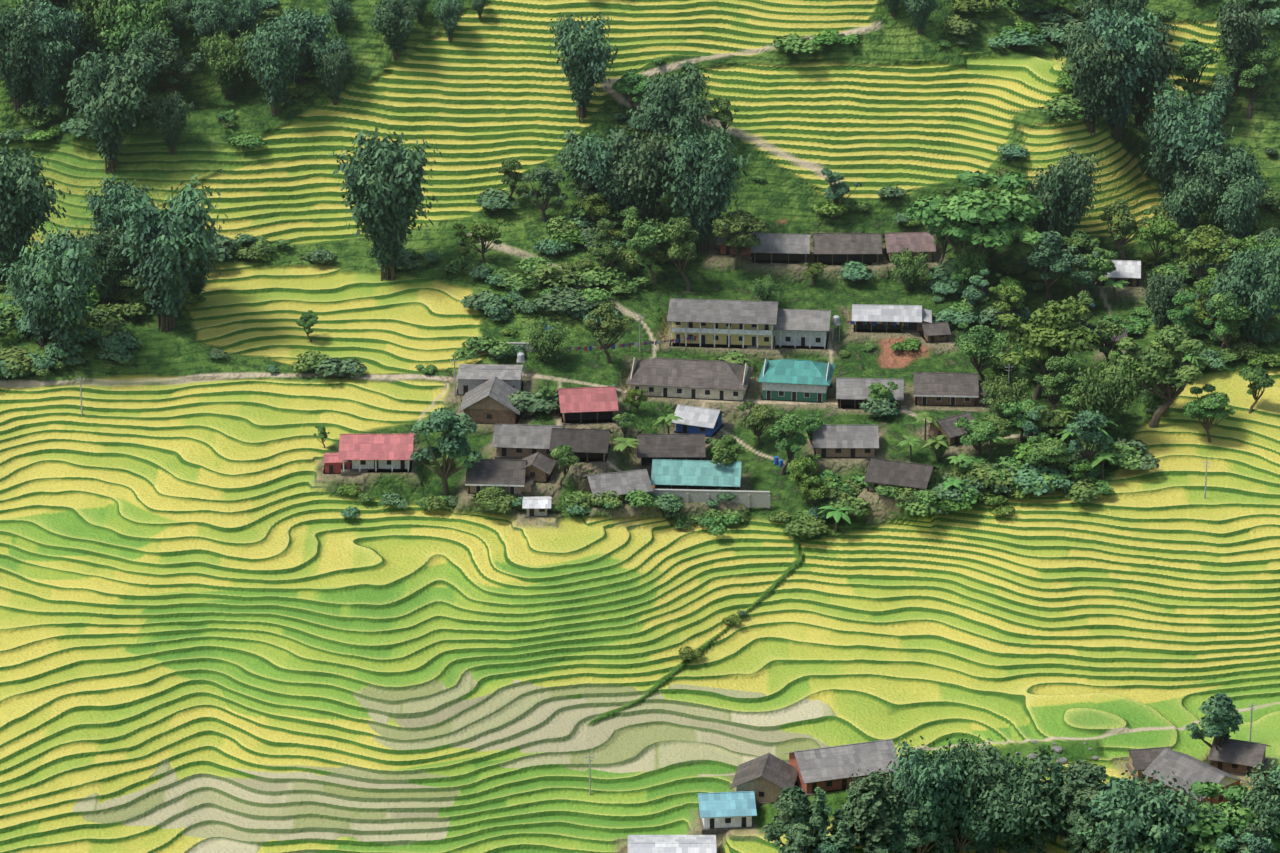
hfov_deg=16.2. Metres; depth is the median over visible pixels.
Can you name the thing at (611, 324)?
vegetation
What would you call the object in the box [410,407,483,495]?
vegetation
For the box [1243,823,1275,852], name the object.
vegetation
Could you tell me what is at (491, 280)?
vegetation
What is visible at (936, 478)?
vegetation
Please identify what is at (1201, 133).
vegetation
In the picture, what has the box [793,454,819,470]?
vegetation
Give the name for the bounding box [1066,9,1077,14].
vegetation
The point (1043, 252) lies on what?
vegetation
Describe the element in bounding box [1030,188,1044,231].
vegetation
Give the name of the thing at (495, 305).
vegetation
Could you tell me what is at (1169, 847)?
vegetation
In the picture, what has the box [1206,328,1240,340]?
vegetation
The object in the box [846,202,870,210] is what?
vegetation
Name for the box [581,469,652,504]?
house
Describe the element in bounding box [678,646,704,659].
vegetation
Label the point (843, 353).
vegetation
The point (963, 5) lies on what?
vegetation
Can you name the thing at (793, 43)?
vegetation
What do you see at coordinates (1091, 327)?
vegetation
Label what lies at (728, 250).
house
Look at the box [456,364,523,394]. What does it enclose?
house
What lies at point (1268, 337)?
vegetation
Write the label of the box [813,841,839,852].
vegetation
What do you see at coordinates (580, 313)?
vegetation
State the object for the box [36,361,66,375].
vegetation
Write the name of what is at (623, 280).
vegetation
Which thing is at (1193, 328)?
vegetation
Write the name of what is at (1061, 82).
vegetation
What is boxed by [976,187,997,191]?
vegetation
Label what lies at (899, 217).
vegetation
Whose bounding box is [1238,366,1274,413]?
vegetation
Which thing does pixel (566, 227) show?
vegetation
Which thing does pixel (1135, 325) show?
vegetation
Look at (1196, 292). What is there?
vegetation
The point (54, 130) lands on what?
vegetation
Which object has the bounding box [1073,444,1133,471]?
vegetation
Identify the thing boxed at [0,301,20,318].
vegetation
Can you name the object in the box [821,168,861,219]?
vegetation
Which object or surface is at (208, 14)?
vegetation
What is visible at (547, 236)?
vegetation
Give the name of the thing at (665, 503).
vegetation
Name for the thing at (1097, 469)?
vegetation
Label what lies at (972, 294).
vegetation
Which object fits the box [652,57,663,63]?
vegetation
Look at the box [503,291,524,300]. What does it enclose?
vegetation
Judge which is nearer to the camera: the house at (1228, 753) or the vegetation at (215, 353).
the house at (1228, 753)
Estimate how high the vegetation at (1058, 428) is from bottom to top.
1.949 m
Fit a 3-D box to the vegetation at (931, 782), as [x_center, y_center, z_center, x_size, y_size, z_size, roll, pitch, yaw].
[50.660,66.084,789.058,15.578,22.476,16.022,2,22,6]
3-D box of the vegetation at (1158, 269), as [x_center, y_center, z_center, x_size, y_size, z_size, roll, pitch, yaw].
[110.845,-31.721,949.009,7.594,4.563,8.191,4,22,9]
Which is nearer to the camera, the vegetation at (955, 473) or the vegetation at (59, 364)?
the vegetation at (955, 473)
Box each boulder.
[1027,753,1036,758]
[1051,746,1062,752]
[1056,757,1066,762]
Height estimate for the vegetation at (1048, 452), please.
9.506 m
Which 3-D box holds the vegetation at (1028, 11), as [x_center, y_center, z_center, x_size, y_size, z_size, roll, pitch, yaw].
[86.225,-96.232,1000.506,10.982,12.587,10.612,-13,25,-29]
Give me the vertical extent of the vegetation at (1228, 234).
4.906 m
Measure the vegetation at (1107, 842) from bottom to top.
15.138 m
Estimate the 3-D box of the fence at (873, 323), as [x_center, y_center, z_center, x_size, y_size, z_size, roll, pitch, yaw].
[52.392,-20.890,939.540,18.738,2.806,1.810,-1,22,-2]
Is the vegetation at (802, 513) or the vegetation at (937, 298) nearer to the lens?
the vegetation at (802, 513)
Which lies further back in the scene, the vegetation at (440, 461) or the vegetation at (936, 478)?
the vegetation at (440, 461)
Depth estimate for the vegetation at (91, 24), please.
988.37 m
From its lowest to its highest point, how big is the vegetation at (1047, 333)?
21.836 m
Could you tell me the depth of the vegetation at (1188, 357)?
913.46 m
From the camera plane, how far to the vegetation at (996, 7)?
997.29 m
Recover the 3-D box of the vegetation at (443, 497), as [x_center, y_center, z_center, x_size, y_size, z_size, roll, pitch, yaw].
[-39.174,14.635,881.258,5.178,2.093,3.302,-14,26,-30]
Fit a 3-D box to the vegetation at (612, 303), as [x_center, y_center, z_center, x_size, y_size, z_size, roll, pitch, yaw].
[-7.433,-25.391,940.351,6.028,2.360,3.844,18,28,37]
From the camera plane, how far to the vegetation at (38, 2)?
991.07 m
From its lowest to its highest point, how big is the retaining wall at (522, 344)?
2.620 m
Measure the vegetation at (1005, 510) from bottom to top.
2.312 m
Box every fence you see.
[566,336,697,354]
[847,320,933,329]
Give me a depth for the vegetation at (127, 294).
938.92 m
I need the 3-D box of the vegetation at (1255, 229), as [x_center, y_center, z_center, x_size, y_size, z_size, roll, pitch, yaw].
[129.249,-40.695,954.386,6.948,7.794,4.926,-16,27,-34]
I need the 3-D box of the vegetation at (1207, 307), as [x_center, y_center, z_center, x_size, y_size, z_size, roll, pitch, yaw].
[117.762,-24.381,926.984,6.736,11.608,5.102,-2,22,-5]
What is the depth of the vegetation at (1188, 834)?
774.55 m
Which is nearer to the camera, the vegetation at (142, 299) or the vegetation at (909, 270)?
the vegetation at (142, 299)
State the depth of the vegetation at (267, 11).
1002.58 m
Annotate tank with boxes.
[517,352,524,379]
[832,315,840,340]
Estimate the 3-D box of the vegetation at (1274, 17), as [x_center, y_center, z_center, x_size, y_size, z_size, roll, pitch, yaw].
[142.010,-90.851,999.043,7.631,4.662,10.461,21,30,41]
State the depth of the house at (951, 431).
892.25 m
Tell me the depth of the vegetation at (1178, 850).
773.46 m
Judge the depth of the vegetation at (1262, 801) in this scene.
781.06 m
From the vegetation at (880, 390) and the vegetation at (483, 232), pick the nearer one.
the vegetation at (880, 390)
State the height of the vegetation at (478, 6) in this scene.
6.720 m
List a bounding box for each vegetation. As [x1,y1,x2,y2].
[0,0,56,112]
[0,129,22,141]
[0,137,70,281]
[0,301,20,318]
[0,303,8,317]
[0,306,27,333]
[0,346,35,373]
[0,360,23,377]
[1,260,50,347]
[3,299,24,307]
[6,0,69,42]
[10,224,105,365]
[11,314,51,334]
[17,99,62,115]
[17,368,33,376]
[18,332,37,339]
[21,125,38,134]
[22,127,54,140]
[24,33,74,125]
[24,352,57,370]
[25,0,59,2]
[27,112,53,125]
[29,0,52,8]
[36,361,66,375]
[43,338,55,349]
[43,341,82,358]
[46,124,61,135]
[49,2,87,74]
[52,311,89,338]
[58,352,87,365]
[60,117,95,136]
[61,60,85,100]
[62,44,164,174]
[68,0,135,57]
[75,327,100,343]
[78,37,101,50]
[78,222,136,304]
[80,173,157,234]
[81,298,102,316]
[84,282,101,303]
[86,302,149,330]
[94,0,187,61]
[96,349,134,362]
[97,329,135,349]
[101,332,141,351]
[112,169,227,331]
[114,288,142,302]
[117,23,176,103]
[117,274,141,286]
[123,230,138,277]
[130,269,142,282]
[132,291,152,307]
[134,283,150,291]
[135,0,150,5]
[138,87,168,102]
[146,89,193,154]
[153,37,205,95]
[158,0,190,38]
[178,286,205,306]
[180,0,195,22]
[184,0,240,41]
[185,224,220,295]
[194,26,259,100]
[205,232,238,261]
[208,348,228,358]
[215,110,235,120]
[221,89,238,94]
[221,123,234,128]
[229,0,263,33]
[229,134,265,147]
[231,26,256,37]
[234,233,256,242]
[234,247,266,259]
[235,20,319,115]
[248,235,290,251]
[258,0,278,7]
[259,253,271,260]
[260,3,338,86]
[260,7,280,15]
[264,364,278,372]
[284,85,305,97]
[290,350,329,371]
[296,310,317,341]
[299,252,335,263]
[303,32,357,72]
[305,249,335,263]
[311,46,355,105]
[313,424,329,447]
[314,357,366,378]
[315,125,442,280]
[325,0,352,32]
[337,483,359,495]
[341,506,358,517]
[357,493,374,501]
[368,0,421,60]
[376,247,420,269]
[379,492,408,507]
[403,248,417,257]
[409,0,429,23]
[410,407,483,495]
[415,364,436,373]
[416,497,434,509]
[421,252,439,261]
[424,495,448,510]
[427,451,451,466]
[432,0,465,42]
[438,495,449,503]
[442,255,477,272]
[446,495,458,505]
[451,335,514,360]
[453,219,505,262]
[461,290,499,310]
[468,264,491,279]
[470,492,500,509]
[472,0,487,19]
[474,491,517,512]
[475,188,518,210]
[479,486,505,495]
[481,294,510,316]
[482,262,498,271]
[485,274,506,286]
[489,313,505,320]
[489,344,524,358]
[491,268,539,291]
[498,157,523,197]
[499,329,518,334]
[500,307,513,318]
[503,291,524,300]
[504,298,515,306]
[508,391,559,413]
[511,299,547,313]
[511,497,522,505]
[514,256,553,269]
[515,184,529,193]
[520,165,568,221]
[521,316,575,363]
[530,266,581,287]
[532,286,591,313]
[533,238,573,254]
[536,264,559,289]
[536,386,554,400]
[539,232,569,243]
[539,287,557,295]
[545,8,618,121]
[545,215,580,232]
[546,219,576,236]
[548,286,580,297]
[548,504,560,511]
[550,227,587,244]
[550,445,578,485]
[554,128,608,196]
[561,262,574,269]
[561,490,591,507]
[563,215,594,227]
[565,503,590,515]
[567,178,596,200]
[569,122,633,222]
[569,309,590,318]
[570,265,626,286]
[571,202,623,218]
[572,502,592,511]
[574,258,593,267]
[576,287,610,303]
[578,192,616,223]
[579,227,601,240]
[580,309,622,327]
[584,238,599,248]
[584,303,634,362]
[585,492,596,502]
[587,491,621,507]
[588,241,624,267]
[588,297,609,307]
[589,218,620,263]
[589,502,602,505]
[594,224,622,238]
[599,300,617,307]
[600,124,688,223]
[600,276,652,293]
[604,500,622,508]
[607,276,635,286]
[609,437,640,465]
[611,69,648,112]
[611,252,638,272]
[612,113,625,120]
[612,240,624,246]
[612,412,634,437]
[614,216,624,223]
[615,123,651,137]
[619,206,645,253]
[619,208,660,218]
[623,389,647,414]
[623,489,654,506]
[625,64,719,177]
[626,221,671,285]
[627,111,640,128]
[633,263,644,270]
[642,246,677,263]
[645,127,678,147]
[645,216,690,261]
[646,494,683,511]
[649,71,687,93]
[649,486,682,502]
[650,215,664,224]
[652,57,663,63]
[654,413,682,433]
[656,177,674,213]
[660,123,757,254]
[660,207,687,225]
[663,217,698,290]
[663,509,677,517]
[670,513,700,528]
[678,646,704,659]
[680,61,694,69]
[690,122,707,137]
[698,514,740,535]
[704,508,749,523]
[705,438,719,455]
[706,97,738,133]
[706,499,720,506]
[711,434,744,467]
[712,209,769,269]
[713,486,737,500]
[715,356,754,366]
[721,350,746,364]
[722,613,742,624]
[736,610,747,615]
[737,400,776,445]
[748,274,783,300]
[751,175,765,181]
[761,786,813,844]
[768,510,791,522]
[769,33,822,54]
[770,413,807,475]
[773,814,823,852]
[773,840,792,850]
[774,410,781,419]
[782,518,829,536]
[783,807,811,852]
[787,454,820,485]
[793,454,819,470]
[794,510,815,519]
[795,514,826,531]
[796,475,832,506]
[800,413,823,450]
[801,262,826,284]
[807,787,831,852]
[808,506,832,517]
[811,29,862,45]
[812,199,851,217]
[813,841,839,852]
[816,469,864,495]
[818,506,853,532]
[819,491,855,501]
[819,493,870,517]
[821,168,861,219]
[821,500,843,512]
[824,475,865,501]
[827,807,853,852]
[830,820,855,852]
[837,350,849,356]
[840,260,875,281]
[841,769,905,829]
[842,791,857,835]
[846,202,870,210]
[848,777,880,852]
[852,771,898,852]
[858,396,899,417]
[861,342,875,350]
[861,481,898,497]
[868,381,898,413]
[876,186,905,198]
[880,813,898,852]
[884,0,899,17]
[886,736,969,852]
[887,246,937,290]
[887,799,911,852]
[890,338,920,350]
[890,745,983,851]
[893,212,912,221]
[894,781,918,851]
[895,487,912,494]
[895,487,942,502]
[896,499,937,516]
[897,435,921,460]
[900,219,922,226]
[903,809,957,852]
[904,0,940,34]
[905,170,1043,292]
[912,489,937,503]
[915,412,939,440]
[921,435,948,463]
[922,734,1000,850]
[926,279,965,294]
[926,471,943,489]
[927,433,951,459]
[928,229,958,264]
[928,258,960,282]
[929,812,956,852]
[930,485,972,511]
[932,295,945,301]
[933,472,986,500]
[933,502,951,515]
[935,309,978,323]
[938,39,950,46]
[938,478,964,493]
[940,187,956,193]
[943,14,976,35]
[946,302,981,314]
[946,469,968,479]
[946,482,978,503]
[947,453,971,471]
[949,241,994,288]
[949,802,984,852]
[950,0,1000,12]
[950,266,972,292]
[951,239,969,249]
[952,269,989,306]
[953,241,993,255]
[954,322,1010,380]
[954,417,997,457]
[954,735,1067,852]
[955,795,1011,852]
[955,829,985,852]
[956,38,968,44]
[957,455,1029,484]
[960,295,1001,312]
[961,462,1013,487]
[963,798,997,852]
[972,487,1007,504]
[973,1,1007,12]
[973,463,1027,488]
[975,370,1041,419]
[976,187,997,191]
[976,318,986,323]
[977,307,1030,324]
[979,397,991,405]
[979,778,1019,852]
[982,434,1007,459]
[983,415,1012,450]
[987,29,1044,48]
[987,352,1015,370]
[988,285,1025,330]
[988,483,1014,493]
[991,504,1014,515]
[994,273,1021,292]
[995,167,1011,176]
[996,299,1100,399]
[997,26,1024,38]
[997,143,1029,156]
[998,155,1018,161]
[999,399,1042,440]
[999,785,1030,852]
[1006,0,1070,10]
[1007,489,1030,498]
[1010,322,1080,374]
[1010,371,1033,382]
[1011,3,1026,11]
[1011,437,1068,463]
[1012,471,1070,494]
[1013,22,1042,34]
[1013,462,1060,487]
[1014,260,1034,269]
[1015,0,1042,21]
[1017,405,1043,435]
[1017,442,1075,462]
[1017,470,1075,495]
[1017,777,1050,850]
[1021,139,1105,250]
[1024,432,1072,469]
[1026,230,1075,299]
[1029,818,1051,852]
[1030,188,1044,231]
[1031,370,1069,382]
[1034,2,1058,14]
[1035,19,1092,32]
[1035,356,1076,419]
[1035,406,1063,435]
[1036,25,1074,42]
[1037,744,1053,763]
[1038,94,1085,115]
[1039,7,1075,22]
[1041,425,1067,436]
[1042,300,1059,318]
[1045,763,1065,842]
[1047,792,1060,834]
[1049,110,1084,122]
[1049,781,1073,843]
[1051,462,1069,471]
[1053,73,1078,89]
[1054,410,1076,428]
[1056,20,1130,135]
[1056,113,1084,119]
[1057,424,1077,442]
[1059,230,1099,267]
[1059,759,1108,850]
[1060,393,1086,418]
[1060,781,1087,852]
[1061,65,1075,74]
[1063,356,1147,435]
[1065,245,1099,300]
[1065,409,1113,462]
[1065,477,1101,502]
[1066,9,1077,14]
[1067,290,1094,327]
[1067,473,1094,483]
[1068,464,1079,479]
[1069,371,1103,384]
[1070,247,1118,298]
[1071,807,1108,852]
[1073,2,1082,12]
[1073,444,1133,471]
[1075,460,1091,478]
[1075,461,1101,474]
[1077,0,1099,31]
[1077,777,1160,851]
[1079,322,1096,330]
[1081,2,1168,139]
[1083,0,1151,28]
[1084,468,1104,476]
[1085,791,1111,852]
[1090,235,1102,242]
[1090,451,1115,479]
[1092,479,1114,494]
[1093,317,1130,367]
[1094,443,1145,469]
[1095,769,1204,852]
[1097,417,1117,435]
[1097,783,1111,831]
[1098,314,1150,333]
[1100,199,1150,259]
[1102,101,1143,115]
[1103,279,1128,304]
[1109,10,1181,131]
[1110,346,1144,391]
[1110,437,1159,470]
[1112,344,1122,364]
[1116,324,1206,427]
[1117,842,1153,852]
[1129,307,1150,315]
[1135,209,1184,268]
[1137,115,1192,198]
[1138,252,1165,263]
[1139,388,1163,403]
[1140,271,1187,330]
[1142,74,1233,187]
[1143,161,1153,170]
[1145,9,1176,17]
[1145,405,1171,414]
[1148,199,1174,219]
[1148,263,1179,279]
[1150,316,1173,324]
[1156,96,1221,113]
[1158,169,1219,230]
[1160,843,1172,852]
[1161,263,1181,277]
[1162,792,1226,852]
[1164,257,1192,273]
[1166,292,1195,328]
[1168,38,1224,98]
[1170,224,1236,276]
[1171,253,1183,261]
[1175,834,1203,852]
[1176,225,1222,243]
[1176,780,1258,852]
[1180,266,1231,277]
[1180,285,1191,304]
[1182,303,1200,310]
[1182,353,1204,365]
[1183,384,1235,442]
[1184,140,1273,228]
[1184,321,1213,335]
[1184,354,1206,370]
[1185,692,1243,765]
[1187,242,1234,253]
[1188,255,1236,274]
[1190,308,1218,325]
[1191,357,1209,370]
[1192,290,1204,296]
[1193,268,1219,299]
[1194,295,1209,307]
[1195,272,1214,287]
[1195,286,1218,327]
[1195,348,1225,368]
[1197,96,1220,128]
[1199,229,1263,248]
[1203,303,1244,348]
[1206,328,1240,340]
[1208,173,1269,254]
[1208,241,1279,346]
[1209,73,1234,127]
[1209,196,1218,209]
[1209,267,1234,298]
[1209,289,1251,350]
[1211,0,1279,96]
[1215,820,1254,852]
[1218,347,1242,361]
[1219,232,1233,248]
[1226,827,1258,852]
[1228,47,1279,119]
[1229,757,1279,840]
[1230,341,1258,356]
[1231,235,1269,263]
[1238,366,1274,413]
[1239,0,1276,2]
[1241,0,1254,6]
[1243,236,1279,272]
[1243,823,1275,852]
[1243,836,1276,852]
[1244,347,1279,366]
[1249,219,1260,234]
[1253,0,1267,11]
[1253,227,1279,246]
[1257,185,1279,205]
[1257,332,1276,342]
[1258,6,1279,24]
[1259,822,1279,852]
[1261,301,1279,334]
[1263,147,1278,155]
[1264,315,1279,326]
[1267,204,1279,209]
[1269,765,1279,806]
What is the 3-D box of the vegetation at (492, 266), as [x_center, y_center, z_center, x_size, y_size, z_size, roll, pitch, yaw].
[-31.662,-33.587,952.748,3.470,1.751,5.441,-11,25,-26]
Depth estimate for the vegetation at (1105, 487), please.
877.70 m
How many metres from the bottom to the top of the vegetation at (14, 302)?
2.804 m
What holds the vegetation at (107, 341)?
on the terrain
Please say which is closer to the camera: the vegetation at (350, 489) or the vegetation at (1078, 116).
the vegetation at (350, 489)
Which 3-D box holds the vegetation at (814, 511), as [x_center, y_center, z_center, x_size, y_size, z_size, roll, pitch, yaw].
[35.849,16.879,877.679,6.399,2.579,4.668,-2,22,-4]
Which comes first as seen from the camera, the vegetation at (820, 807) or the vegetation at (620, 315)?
the vegetation at (820, 807)
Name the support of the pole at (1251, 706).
on the terrain
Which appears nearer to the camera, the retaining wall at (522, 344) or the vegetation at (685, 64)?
the retaining wall at (522, 344)
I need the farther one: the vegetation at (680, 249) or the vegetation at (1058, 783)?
the vegetation at (680, 249)
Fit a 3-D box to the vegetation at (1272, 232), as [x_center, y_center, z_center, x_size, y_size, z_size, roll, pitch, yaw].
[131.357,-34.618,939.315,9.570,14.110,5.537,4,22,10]
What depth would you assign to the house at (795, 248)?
958.81 m
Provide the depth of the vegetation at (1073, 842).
788.04 m
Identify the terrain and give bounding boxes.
[0,0,1279,852]
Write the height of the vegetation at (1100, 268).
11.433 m
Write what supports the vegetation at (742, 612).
on the terrain
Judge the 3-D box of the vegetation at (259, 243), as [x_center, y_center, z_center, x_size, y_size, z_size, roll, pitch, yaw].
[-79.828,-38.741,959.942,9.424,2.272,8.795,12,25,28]
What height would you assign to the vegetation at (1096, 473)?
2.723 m
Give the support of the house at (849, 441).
on the terrain
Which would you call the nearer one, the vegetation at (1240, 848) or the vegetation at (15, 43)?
the vegetation at (1240, 848)
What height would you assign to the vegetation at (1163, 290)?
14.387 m
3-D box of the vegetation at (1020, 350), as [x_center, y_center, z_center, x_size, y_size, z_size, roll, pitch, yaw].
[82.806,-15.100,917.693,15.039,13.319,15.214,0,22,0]
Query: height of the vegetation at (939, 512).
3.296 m
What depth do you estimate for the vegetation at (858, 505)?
875.24 m
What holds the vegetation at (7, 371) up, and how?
on the terrain
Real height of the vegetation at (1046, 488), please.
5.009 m
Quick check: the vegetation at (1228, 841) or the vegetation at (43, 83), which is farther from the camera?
the vegetation at (43, 83)
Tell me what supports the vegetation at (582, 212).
on the terrain
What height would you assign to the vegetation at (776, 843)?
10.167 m
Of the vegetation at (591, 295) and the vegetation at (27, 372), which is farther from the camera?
the vegetation at (591, 295)
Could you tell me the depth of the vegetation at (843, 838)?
780.51 m
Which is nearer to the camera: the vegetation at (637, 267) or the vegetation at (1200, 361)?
the vegetation at (1200, 361)
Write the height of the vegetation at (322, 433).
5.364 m
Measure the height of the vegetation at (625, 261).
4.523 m
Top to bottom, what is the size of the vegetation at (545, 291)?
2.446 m
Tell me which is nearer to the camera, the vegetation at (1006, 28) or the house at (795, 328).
the house at (795, 328)
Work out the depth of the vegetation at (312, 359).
918.58 m
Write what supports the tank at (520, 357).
on the terrain
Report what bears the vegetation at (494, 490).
on the terrain
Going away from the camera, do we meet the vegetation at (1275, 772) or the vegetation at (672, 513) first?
the vegetation at (1275, 772)
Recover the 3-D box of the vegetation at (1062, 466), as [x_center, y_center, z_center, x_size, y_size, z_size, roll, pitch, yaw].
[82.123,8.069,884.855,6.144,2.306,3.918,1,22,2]
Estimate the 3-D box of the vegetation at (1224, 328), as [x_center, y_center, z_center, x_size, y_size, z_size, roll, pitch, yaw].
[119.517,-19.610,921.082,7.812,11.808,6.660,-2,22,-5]
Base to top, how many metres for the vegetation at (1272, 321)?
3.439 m
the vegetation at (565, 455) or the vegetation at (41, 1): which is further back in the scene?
the vegetation at (41, 1)
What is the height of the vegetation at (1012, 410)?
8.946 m
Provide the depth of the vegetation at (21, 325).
925.72 m
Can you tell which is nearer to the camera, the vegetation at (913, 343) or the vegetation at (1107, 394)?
the vegetation at (1107, 394)
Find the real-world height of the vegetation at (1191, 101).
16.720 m
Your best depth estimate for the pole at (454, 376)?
908.91 m
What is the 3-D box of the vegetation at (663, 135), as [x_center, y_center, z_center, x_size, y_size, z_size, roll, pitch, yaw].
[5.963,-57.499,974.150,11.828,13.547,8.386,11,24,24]
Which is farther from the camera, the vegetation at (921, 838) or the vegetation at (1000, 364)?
the vegetation at (1000, 364)
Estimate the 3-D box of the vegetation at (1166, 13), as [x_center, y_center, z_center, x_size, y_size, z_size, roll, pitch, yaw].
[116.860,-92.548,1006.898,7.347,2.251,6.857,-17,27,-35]
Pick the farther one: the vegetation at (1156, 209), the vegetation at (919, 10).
the vegetation at (919, 10)
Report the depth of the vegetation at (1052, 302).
940.33 m
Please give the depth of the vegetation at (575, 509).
874.64 m
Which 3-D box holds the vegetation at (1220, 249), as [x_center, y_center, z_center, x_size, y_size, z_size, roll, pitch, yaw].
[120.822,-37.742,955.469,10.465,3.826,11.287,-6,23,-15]
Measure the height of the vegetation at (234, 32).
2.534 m
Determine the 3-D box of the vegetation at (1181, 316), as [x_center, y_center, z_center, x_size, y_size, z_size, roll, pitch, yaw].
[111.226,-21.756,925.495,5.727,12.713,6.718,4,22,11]
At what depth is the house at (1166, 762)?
800.34 m
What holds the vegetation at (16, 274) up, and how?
on the terrain
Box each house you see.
[323,453,350,473]
[338,434,414,475]
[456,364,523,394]
[458,376,520,423]
[465,459,533,501]
[492,424,563,459]
[521,452,555,482]
[522,497,551,517]
[549,428,612,472]
[556,386,618,425]
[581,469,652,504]
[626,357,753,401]
[628,835,716,852]
[637,434,705,477]
[651,459,742,489]
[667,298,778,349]
[671,404,726,437]
[695,791,756,834]
[716,232,758,259]
[730,752,797,809]
[750,233,810,263]
[758,359,834,402]
[773,309,831,349]
[784,739,900,796]
[812,233,881,264]
[812,425,878,460]
[836,378,903,409]
[852,304,931,336]
[864,458,939,493]
[881,232,935,262]
[913,372,985,406]
[919,322,950,342]
[924,412,974,444]
[1096,260,1140,286]
[1100,328,1127,348]
[1123,746,1170,779]
[1142,748,1245,804]
[1208,738,1270,777]
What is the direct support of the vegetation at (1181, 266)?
on the terrain
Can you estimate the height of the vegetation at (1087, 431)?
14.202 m
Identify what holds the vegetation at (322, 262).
on the terrain
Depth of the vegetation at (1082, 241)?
949.40 m
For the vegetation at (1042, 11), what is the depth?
1001.26 m
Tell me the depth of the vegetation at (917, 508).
871.52 m
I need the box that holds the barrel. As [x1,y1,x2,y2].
[773,456,778,464]
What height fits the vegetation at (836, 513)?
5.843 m
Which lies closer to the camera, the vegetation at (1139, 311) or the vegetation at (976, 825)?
the vegetation at (976, 825)
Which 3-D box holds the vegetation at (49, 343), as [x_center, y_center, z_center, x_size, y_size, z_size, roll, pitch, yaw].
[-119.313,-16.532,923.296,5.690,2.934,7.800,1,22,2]
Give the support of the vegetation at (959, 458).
on the terrain
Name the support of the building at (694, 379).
on the terrain
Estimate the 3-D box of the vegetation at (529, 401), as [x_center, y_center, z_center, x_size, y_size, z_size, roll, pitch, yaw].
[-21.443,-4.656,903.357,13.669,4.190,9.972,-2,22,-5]
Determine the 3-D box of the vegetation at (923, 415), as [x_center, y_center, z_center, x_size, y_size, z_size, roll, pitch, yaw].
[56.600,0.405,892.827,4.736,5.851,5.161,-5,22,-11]
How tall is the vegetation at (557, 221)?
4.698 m
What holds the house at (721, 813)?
on the terrain
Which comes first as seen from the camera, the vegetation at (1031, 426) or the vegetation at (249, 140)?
the vegetation at (1031, 426)
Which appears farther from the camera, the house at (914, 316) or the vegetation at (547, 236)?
the vegetation at (547, 236)
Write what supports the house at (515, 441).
on the terrain
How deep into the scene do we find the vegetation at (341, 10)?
994.24 m
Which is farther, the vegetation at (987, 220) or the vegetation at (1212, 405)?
the vegetation at (987, 220)
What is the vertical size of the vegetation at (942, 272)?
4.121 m
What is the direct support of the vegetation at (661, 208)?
on the terrain
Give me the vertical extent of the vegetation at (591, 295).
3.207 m
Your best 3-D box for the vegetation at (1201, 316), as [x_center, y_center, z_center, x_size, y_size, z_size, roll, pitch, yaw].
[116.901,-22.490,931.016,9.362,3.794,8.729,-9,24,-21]
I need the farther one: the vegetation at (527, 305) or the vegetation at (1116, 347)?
the vegetation at (527, 305)
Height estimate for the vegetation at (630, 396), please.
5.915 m
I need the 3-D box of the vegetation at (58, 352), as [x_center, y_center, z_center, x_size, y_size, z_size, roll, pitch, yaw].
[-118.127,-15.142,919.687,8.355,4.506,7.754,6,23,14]
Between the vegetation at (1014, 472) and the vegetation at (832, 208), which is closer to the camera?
the vegetation at (1014, 472)
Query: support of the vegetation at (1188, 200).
on the terrain
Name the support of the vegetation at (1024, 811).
on the terrain
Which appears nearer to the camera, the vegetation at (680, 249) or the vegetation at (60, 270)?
the vegetation at (60, 270)
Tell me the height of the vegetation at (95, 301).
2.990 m
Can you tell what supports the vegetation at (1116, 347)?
on the terrain
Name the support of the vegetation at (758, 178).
on the terrain
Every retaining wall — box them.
[470,342,538,352]
[648,489,769,507]
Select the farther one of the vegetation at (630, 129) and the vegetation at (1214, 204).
the vegetation at (630, 129)
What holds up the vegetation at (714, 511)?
on the terrain
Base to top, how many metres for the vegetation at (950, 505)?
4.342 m
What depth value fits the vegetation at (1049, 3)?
1000.32 m
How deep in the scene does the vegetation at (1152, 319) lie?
933.44 m
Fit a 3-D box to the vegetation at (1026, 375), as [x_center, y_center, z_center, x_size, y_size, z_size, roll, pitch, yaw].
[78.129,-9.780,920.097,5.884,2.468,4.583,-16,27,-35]
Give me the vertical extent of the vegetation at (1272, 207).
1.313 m
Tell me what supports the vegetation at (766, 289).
on the terrain
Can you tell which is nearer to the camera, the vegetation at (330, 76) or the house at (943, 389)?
the house at (943, 389)
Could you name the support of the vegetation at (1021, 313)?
on the terrain
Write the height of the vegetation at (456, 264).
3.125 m
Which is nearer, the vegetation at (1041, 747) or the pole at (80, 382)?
the vegetation at (1041, 747)
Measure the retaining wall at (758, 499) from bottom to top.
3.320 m
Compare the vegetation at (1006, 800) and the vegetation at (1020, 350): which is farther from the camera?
the vegetation at (1020, 350)
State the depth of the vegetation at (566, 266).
953.38 m
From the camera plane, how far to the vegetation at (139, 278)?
944.61 m
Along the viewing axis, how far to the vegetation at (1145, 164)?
976.64 m
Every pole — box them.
[77,376,83,414]
[450,358,459,395]
[585,754,594,794]
[636,317,643,351]
[1202,460,1210,498]
[1248,702,1255,741]
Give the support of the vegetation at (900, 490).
on the terrain
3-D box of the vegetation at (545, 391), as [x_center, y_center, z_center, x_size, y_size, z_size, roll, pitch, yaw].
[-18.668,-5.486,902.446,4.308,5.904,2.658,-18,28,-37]
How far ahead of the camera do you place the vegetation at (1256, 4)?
1000.88 m
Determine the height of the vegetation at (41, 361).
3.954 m

